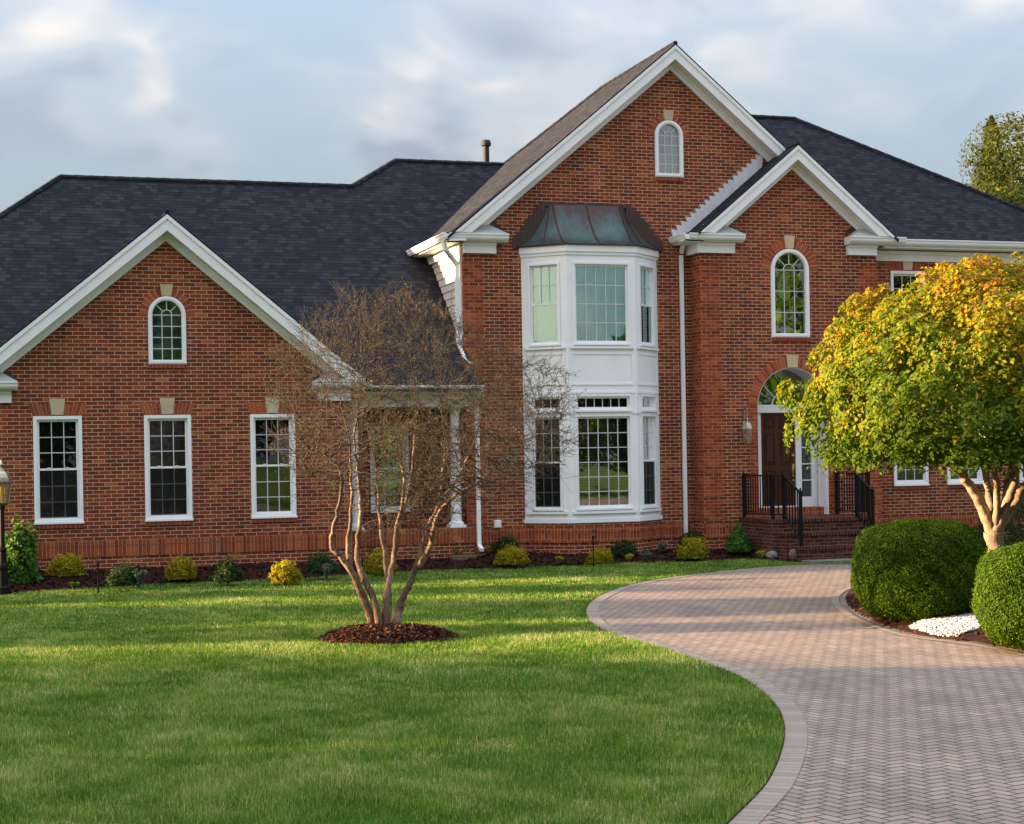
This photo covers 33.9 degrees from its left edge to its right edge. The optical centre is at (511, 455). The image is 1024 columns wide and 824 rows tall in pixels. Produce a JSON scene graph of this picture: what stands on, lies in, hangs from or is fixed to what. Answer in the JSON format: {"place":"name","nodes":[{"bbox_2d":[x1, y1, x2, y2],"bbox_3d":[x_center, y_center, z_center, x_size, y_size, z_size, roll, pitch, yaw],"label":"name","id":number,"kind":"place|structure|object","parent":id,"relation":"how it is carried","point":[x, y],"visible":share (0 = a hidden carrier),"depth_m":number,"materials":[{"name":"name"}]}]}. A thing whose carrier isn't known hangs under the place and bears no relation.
{"place":"outdoors","nodes":[
{"label":"outdoors","id":0,"kind":"place"},
{"bbox_2d":[0,545,1007,823],"bbox_3d":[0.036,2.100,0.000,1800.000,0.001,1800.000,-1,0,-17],"label":"ground","id":1,"kind":"structure","parent":0,"point":[372,717],"depth_m":13.42,"materials":[{"name":"green plant"}]},
{"bbox_2d":[0,460,11,595],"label":"lamp post","id":2,"kind":"object","parent":1,"relation":"on","point":[5,476],"visible":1,"depth_m":26.98,"materials":[{"name":"black metal"}]},
{"bbox_2d":[68,581,78,589],"bbox_3d":[-7.087,2.094,27.179,0.183,0.143,0.166,-1,0,-17],"label":"sprout","id":3,"kind":"object","parent":1,"relation":"on","point":[73,584],"visible":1,"depth_m":27.18,"materials":[{"name":"green plant"}]},
{"bbox_2d":[96,561,99,592],"bbox_3d":[-6.540,1.911,26.551,0.060,0.492,0.057,-1,0,-17],"label":"path light","id":4,"kind":"object","parent":1,"relation":"on","point":[97,563],"visible":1,"depth_m":26.54,"materials":[{"name":"black metal"}]},
{"bbox_2d":[105,560,139,587],"bbox_3d":[-6.333,1.922,27.413,0.640,0.453,0.633,-1,0,-17],"label":"evergreen shrub","id":5,"kind":"object","parent":1,"relation":"on","point":[119,578],"visible":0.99,"depth_m":27.29,"materials":[{"name":"green plant"}]},
{"bbox_2d":[132,568,147,587],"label":"plant","id":6,"kind":"object","parent":1,"relation":"on","point":[140,578],"visible":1,"depth_m":27.31,"materials":[{"name":"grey plant"}]},
{"bbox_2d":[209,554,245,583],"bbox_3d":[-4.734,1.864,27.927,0.628,0.522,0.597,-1,0,-17],"label":"evergreen shrub","id":7,"kind":"object","parent":1,"relation":"on","point":[222,568],"visible":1,"depth_m":27.80,"materials":[{"name":"green plant"}]},
{"bbox_2d":[267,559,302,583],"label":"golden shrub","id":8,"kind":"object","parent":1,"relation":"on","point":[284,572],"visible":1,"depth_m":27.71,"materials":[{"name":"yellow plant"}]},
{"bbox_2d":[303,547,338,575],"bbox_3d":[-3.294,1.824,29.002,0.693,0.494,0.664,-1,0,-17],"label":"evergreen shrub","id":9,"kind":"object","parent":1,"relation":"on","point":[316,563],"visible":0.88,"depth_m":28.86,"materials":[{"name":"green plant"}]},
{"bbox_2d":[321,563,333,579],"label":"plant","id":10,"kind":"object","parent":1,"relation":"on","point":[326,568],"visible":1,"depth_m":28.50,"materials":[{"name":"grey plant"}]},
{"bbox_2d":[363,546,398,573],"bbox_3d":[-2.332,1.842,29.828,0.620,0.506,0.632,-1,0,27],"label":"golden shrub","id":11,"kind":"object","parent":1,"relation":"on","point":[374,564],"visible":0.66,"depth_m":29.69,"materials":[{"name":"yellow plant"}]},
{"bbox_2d":[8,548,765,593],"bbox_3d":[-2.607,1.994,30.294,16.730,0.334,3.220,-1,0,-17],"label":"foundation mulch bed","id":12,"kind":"object","parent":1,"relation":"on","point":[255,571],"visible":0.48,"depth_m":30.91,"materials":[{"name":"brown wood"}]},
{"bbox_2d":[5,514,43,583],"bbox_3d":[-8.132,1.542,27.863,0.663,1.189,0.600,-1,0,-26],"label":"hydrangea","id":13,"kind":"object","parent":12,"relation":"on","point":[23,567],"visible":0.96,"depth_m":27.71,"materials":[{"name":"green plant"}]},
{"bbox_2d":[42,549,86,576],"bbox_3d":[-7.564,1.813,28.423,0.754,0.484,0.733,-1,0,-17],"label":"golden shrub","id":14,"kind":"object","parent":12,"relation":"on","point":[67,564],"visible":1,"depth_m":28.27,"materials":[{"name":"yellow plant"}]},
{"bbox_2d":[163,553,196,580],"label":"golden shrub","id":15,"kind":"object","parent":12,"relation":"on","point":[181,567],"visible":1,"depth_m":28.72,"materials":[{"name":"yellow plant"}]},
{"bbox_2d":[452,541,469,555],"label":"leafy shrub","id":16,"kind":"object","parent":12,"relation":"on","point":[458,549],"visible":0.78,"depth_m":31.95,"materials":[{"name":"green plant"}]},
{"bbox_2d":[449,555,476,559],"bbox_3d":[-0.923,1.908,31.596,0.428,0.070,0.473,-1,0,33],"label":"stepping stone","id":17,"kind":"object","parent":12,"relation":"on","point":[459,557],"visible":1,"depth_m":31.43,"materials":[{"name":"grey stone"}]},
{"bbox_2d":[484,545,490,553],"bbox_3d":[-0.478,1.819,32.382,0.157,0.205,0.180,-1,0,-17],"label":"sprout","id":18,"kind":"object","parent":12,"relation":"on","point":[486,549],"visible":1,"depth_m":32.37,"materials":[{"name":"green plant"}]},
{"bbox_2d":[489,533,519,553],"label":"evergreen shrub","id":19,"kind":"object","parent":12,"relation":"on","point":[498,545],"visible":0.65,"depth_m":32.33,"materials":[{"name":"green plant"}]},
{"bbox_2d":[493,542,530,565],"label":"golden shrub","id":20,"kind":"object","parent":12,"relation":"on","point":[513,555],"visible":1,"depth_m":30.97,"materials":[{"name":"yellow plant"}]},
{"bbox_2d":[584,546,613,564],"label":"golden shrub","id":21,"kind":"object","parent":12,"relation":"on","point":[602,555],"visible":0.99,"depth_m":31.75,"materials":[{"name":"yellow plant"}]},
{"bbox_2d":[606,539,637,555],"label":"evergreen shrub","id":22,"kind":"object","parent":12,"relation":"on","point":[621,548],"visible":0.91,"depth_m":32.34,"materials":[{"name":"green plant"}]},
{"bbox_2d":[656,542,666,552],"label":"plant","id":23,"kind":"object","parent":12,"relation":"on","point":[661,546],"visible":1,"depth_m":32.61,"materials":[{"name":"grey plant"}]},
{"bbox_2d":[674,528,706,547],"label":"evergreen shrub","id":24,"kind":"object","parent":12,"relation":"on","point":[693,533],"visible":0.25,"depth_m":33.52,"materials":[{"name":"green plant"}]},
{"bbox_2d":[674,534,709,559],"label":"golden shrub","id":25,"kind":"object","parent":12,"relation":"on","point":[692,548],"visible":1,"depth_m":32.17,"materials":[{"name":"yellow plant"}]},
{"bbox_2d":[724,522,753,552],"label":"conical shrub","id":26,"kind":"object","parent":12,"relation":"on","point":[739,541],"visible":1,"depth_m":32.81,"materials":[{"name":"green plant"}]},
{"bbox_2d":[318,622,458,645],"bbox_3d":[-1.433,2.023,19.438,1.612,0.224,1.322,-1,0,-17],"label":"tree mulch ring","id":27,"kind":"object","parent":1,"relation":"on","point":[368,633],"visible":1,"depth_m":19.09,"materials":[{"name":"brown wood"}]},
{"bbox_2d":[251,276,590,623],"bbox_3d":[-1.101,0.017,19.494,4.042,4.197,3.684,-1,0,6],"label":"crape myrtle","id":28,"kind":"object","parent":27,"relation":"on","point":[376,615],"visible":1,"depth_m":19.32,"materials":[{"name":"brown plant"}]},
{"bbox_2d":[0,41,1023,571],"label":"brick house","id":29,"kind":"structure","parent":1,"relation":"on","point":[674,255],"depth_m":33.01,"materials":[{"name":"red brick"}]},
{"bbox_2d":[28,399,85,528],"bbox_3d":[-7.905,0.129,29.253,0.974,2.250,0.265,-1,0,-17],"label":"window","id":30,"kind":"structure","parent":29,"relation":"in","point":[57,440],"depth_m":29.29,"materials":[{"name":"glass"}]},
{"bbox_2d":[139,284,193,367],"bbox_3d":[-6.138,-2.294,29.837,0.956,1.487,0.285,-1,0,-17],"label":"arched window","id":31,"kind":"structure","parent":29,"relation":"in","point":[167,314],"depth_m":29.81,"materials":[{"name":"glass"}]},
{"bbox_2d":[139,398,194,525],"bbox_3d":[-6.112,0.099,29.817,0.974,2.250,0.265,-1,0,-17],"label":"window","id":32,"kind":"structure","parent":29,"relation":"in","point":[167,438],"depth_m":29.86,"materials":[{"name":"glass"}]},
{"bbox_2d":[245,397,297,522],"bbox_3d":[-4.333,0.069,30.376,0.964,2.250,0.265,-1,0,-17],"label":"window","id":33,"kind":"structure","parent":29,"relation":"in","point":[268,492],"depth_m":30.42,"materials":[{"name":"white glass"}]},
{"bbox_2d":[369,426,410,516],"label":"window","id":34,"kind":"structure","parent":29,"relation":"in","point":[372,513],"depth_m":32.92,"materials":[{"name":"white glass"}]},
{"bbox_2d":[527,262,560,346],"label":"window","id":35,"kind":"structure","parent":29,"relation":"in","point":[548,274],"depth_m":32.82,"materials":[{"name":"white glass"}]},
{"bbox_2d":[530,395,561,412],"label":"window","id":36,"kind":"structure","parent":29,"relation":"in","point":[556,397],"depth_m":32.75,"materials":[{"name":"white plastic"}]},
{"bbox_2d":[530,415,563,510],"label":"window","id":37,"kind":"structure","parent":29,"relation":"in","point":[550,492],"depth_m":32.82,"materials":[{"name":"glass"}]},
{"bbox_2d":[519,244,662,522],"bbox_3d":[1.678,-1.404,33.002,2.950,5.390,0.745,-1,0,-17],"label":"bay window","id":38,"kind":"structure","parent":29,"relation":"in","point":[633,369],"depth_m":32.74,"materials":[{"name":"white paint"}]},
{"bbox_2d":[572,262,631,345],"bbox_3d":[1.714,-2.960,32.772,1.204,1.620,0.280,-1,0,-17],"label":"window","id":39,"kind":"structure","parent":29,"relation":"in","point":[601,298],"depth_m":32.84,"materials":[{"name":"glass"}]},
{"bbox_2d":[574,394,632,411],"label":"window","id":40,"kind":"structure","parent":29,"relation":"in","point":[596,402],"depth_m":32.78,"materials":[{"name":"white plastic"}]},
{"bbox_2d":[575,414,634,510],"bbox_3d":[1.768,0.120,32.765,1.204,1.860,0.265,-1,0,-17],"label":"window","id":41,"kind":"structure","parent":29,"relation":"in","point":[604,466],"depth_m":32.85,"materials":[{"name":"glass"}]},
{"bbox_2d":[638,264,656,347],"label":"window","id":42,"kind":"structure","parent":29,"relation":"in","point":[646,273],"depth_m":33.54,"materials":[{"name":"white plastic"}]},
{"bbox_2d":[640,394,657,411],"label":"window","id":43,"kind":"structure","parent":29,"relation":"in","point":[648,403],"depth_m":33.37,"materials":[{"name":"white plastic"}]},
{"bbox_2d":[641,414,659,508],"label":"window","id":44,"kind":"structure","parent":29,"relation":"in","point":[649,446],"depth_m":33.51,"materials":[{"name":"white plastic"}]},
{"bbox_2d":[648,110,688,180],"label":"arched window","id":45,"kind":"structure","parent":29,"relation":"in","point":[670,132],"depth_m":33.87,"materials":[{"name":"glass"}]},
{"bbox_2d":[742,471,802,545],"bbox_3d":[5.066,1.004,32.793,0.328,1.440,2.008,-1,0,-17],"label":"porch railing","id":46,"kind":"object","parent":29,"relation":"on","point":[784,514],"visible":1,"depth_m":32.49,"materials":[{"name":"black metal"}]},
{"bbox_2d":[761,413,794,505],"bbox_3d":[5.479,0.072,34.532,0.760,1.900,0.099,-1,0,-17],"label":"front door","id":47,"kind":"structure","parent":29,"relation":"in","point":[774,457],"depth_m":34.54,"materials":[{"name":"brown wood"}]},
{"bbox_2d":[761,235,817,340],"bbox_3d":[5.604,-3.399,34.162,1.266,2.137,0.285,-1,0,-17],"label":"arched window","id":48,"kind":"structure","parent":29,"relation":"in","point":[788,297],"depth_m":34.20,"materials":[{"name":"glass"}]},
{"bbox_2d":[835,469,874,527],"bbox_3d":[6.793,0.975,33.336,0.348,1.440,2.008,-1,0,-17],"label":"porch railing","id":49,"kind":"object","parent":29,"relation":"on","point":[864,503],"visible":0.83,"depth_m":33.02,"materials":[{"name":"black metal"}]},
{"bbox_2d":[887,261,926,344],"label":"window","id":50,"kind":"structure","parent":29,"relation":"in","point":[897,279],"depth_m":35.48,"materials":[{"name":"white plastic"}]},
{"bbox_2d":[893,412,929,489],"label":"window","id":51,"kind":"structure","parent":29,"relation":"in","point":[906,479],"depth_m":35.51,"materials":[{"name":"white plastic"}]},
{"bbox_2d":[941,262,975,362],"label":"window","id":52,"kind":"structure","parent":29,"relation":"in","point":[952,263],"depth_m":35.79,"materials":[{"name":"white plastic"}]},
{"bbox_2d":[947,429,982,487],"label":"window","id":53,"kind":"structure","parent":29,"relation":"in","point":[954,481],"depth_m":35.89,"materials":[{"name":"white plastic"}]},
{"bbox_2d":[1019,464,1023,486],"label":"window","id":54,"kind":"structure","parent":29,"relation":"in","point":[1021,476],"depth_m":36.23,"materials":[{"name":"white plastic"}]},
{"bbox_2d":[555,556,563,563],"bbox_3d":[0.885,1.928,31.168,0.177,0.164,0.161,-1,0,-17],"label":"sprout","id":55,"kind":"object","parent":1,"relation":"on","point":[560,559],"visible":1,"depth_m":31.14,"materials":[{"name":"green plant"}]},
{"bbox_2d":[592,535,593,566],"bbox_3d":[1.499,1.750,30.947,0.060,0.580,0.057,-1,0,-17],"label":"path light","id":56,"kind":"object","parent":1,"relation":"on","point":[593,549],"visible":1,"depth_m":30.94,"materials":[{"name":"black metal"}]},
{"bbox_2d":[624,553,633,561],"bbox_3d":[2.179,1.897,31.332,0.201,0.172,0.177,-1,0,3],"label":"sprout","id":57,"kind":"object","parent":1,"relation":"on","point":[629,556],"visible":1,"depth_m":31.31,"materials":[{"name":"yellow plant"}]},
{"bbox_2d":[640,551,652,561],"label":"plant","id":58,"kind":"object","parent":1,"relation":"on","point":[645,555],"visible":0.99,"depth_m":32.12,"materials":[{"name":"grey plant"}]},
{"bbox_2d":[586,564,850,823],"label":"driveway border","id":59,"kind":"object","parent":1,"relation":"on","point":[763,803],"visible":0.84,"depth_m":12.49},
{"bbox_2d":[755,550,765,558],"bbox_3d":[4.732,1.861,31.847,0.182,0.195,0.205,-1,0,-43],"label":"sprout","id":60,"kind":"object","parent":1,"relation":"on","point":[761,553],"visible":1,"depth_m":31.81,"materials":[{"name":"yellow plant"}]},
{"bbox_2d":[765,551,777,557],"bbox_3d":[4.917,1.869,31.868,0.215,0.136,0.216,-1,0,29],"label":"boulder","id":61,"kind":"object","parent":1,"relation":"on","point":[771,554],"visible":1,"depth_m":31.81,"materials":[{"name":"grey stone"}]},
{"bbox_2d":[788,549,795,557],"bbox_3d":[5.290,1.837,31.716,0.151,0.169,0.126,-1,0,10],"label":"boulder","id":62,"kind":"object","parent":1,"relation":"on","point":[792,552],"visible":1,"depth_m":31.68,"materials":[{"name":"stone"}]},
{"bbox_2d":[802,558,851,563],"bbox_3d":[6.365,1.980,31.550,1.800,0.085,0.440,-1,0,-17],"label":"stone landing","id":63,"kind":"object","parent":1,"relation":"on","point":[828,561],"visible":0.36,"depth_m":31.27,"materials":[{"name":"grey stone"}]},
{"bbox_2d":[844,589,1023,650],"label":"island mulch bed","id":64,"kind":"object","parent":1,"relation":"on","point":[978,635],"visible":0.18,"depth_m":19.38,"materials":[{"name":"brown wood"}]},
{"bbox_2d":[775,251,1023,556],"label":"umbrella maple","id":65,"kind":"object","parent":64,"relation":"on","point":[925,337],"visible":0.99,"depth_m":21.30,"materials":[{"name":"green plant"}]},
{"bbox_2d":[848,518,988,622],"bbox_3d":[4.917,1.374,20.234,1.683,1.296,1.688,-1,0,-17],"label":"round boxwood","id":66,"kind":"object","parent":64,"relation":"on","point":[906,570],"visible":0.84,"depth_m":19.64,"materials":[{"name":"green plant"}]},
{"bbox_2d":[970,541,1023,648],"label":"round boxwood","id":67,"kind":"object","parent":64,"relation":"on","point":[998,602],"visible":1,"depth_m":17.01,"materials":[{"name":"green plant"}]},
{"bbox_2d":[957,109,1023,199],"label":"broadleaf tree","id":68,"kind":"object","parent":1,"relation":"on","point":[1018,139],"visible":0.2,"depth_m":68.37,"materials":[{"name":"green plant"}]},
{"bbox_2d":[966,114,1021,197],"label":"conifer tree","id":69,"kind":"object","parent":1,"relation":"on","point":[991,117],"visible":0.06,"depth_m":71.24,"materials":[{"name":"green plant"}]},
{"bbox_2d":[965,180,1023,207],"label":"broadleaf tree","id":70,"kind":"object","parent":1,"relation":"on","point":[1013,197],"visible":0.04,"depth_m":59.01,"materials":[{"name":"green plant"}]},
{"bbox_2d":[969,480,1023,545],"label":"dark bush","id":71,"kind":"object","parent":1,"relation":"on","point":[1016,532],"visible":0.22,"depth_m":33.78,"materials":[{"name":"green plant"}]},
{"bbox_2d":[981,123,1023,195],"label":"broadleaf tree","id":72,"kind":"object","parent":1,"relation":"on","point":[1015,156],"visible":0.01,"depth_m":86.69,"materials":[{"name":"green plant"}]},
{"bbox_2d":[0,0,1023,211],"label":"sky","id":73,"kind":"structure","parent":0,"point":[309,91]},
{"bbox_2d":[599,565,1023,823],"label":"driveway","id":74,"kind":"structure","parent":0,"point":[905,730],"depth_m":14.66,"materials":[{"name":"brick"}]},
{"bbox_2d":[585,590,784,823],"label":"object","id":75,"kind":"structure","parent":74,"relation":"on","point":[775,764],"depth_m":11.21,"materials":[{"name":"green plant"}]},
{"bbox_2d":[831,586,1023,655],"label":"island paver edging","id":76,"kind":"object","parent":74,"relation":"on","point":[835,597],"visible":0.75,"depth_m":19.95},
{"bbox_2d":[909,613,979,636],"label":"white gravel","id":77,"kind":"structure","parent":0,"point":[965,623],"depth_m":18.98,"materials":[{"name":"white gravel"}]}
]}

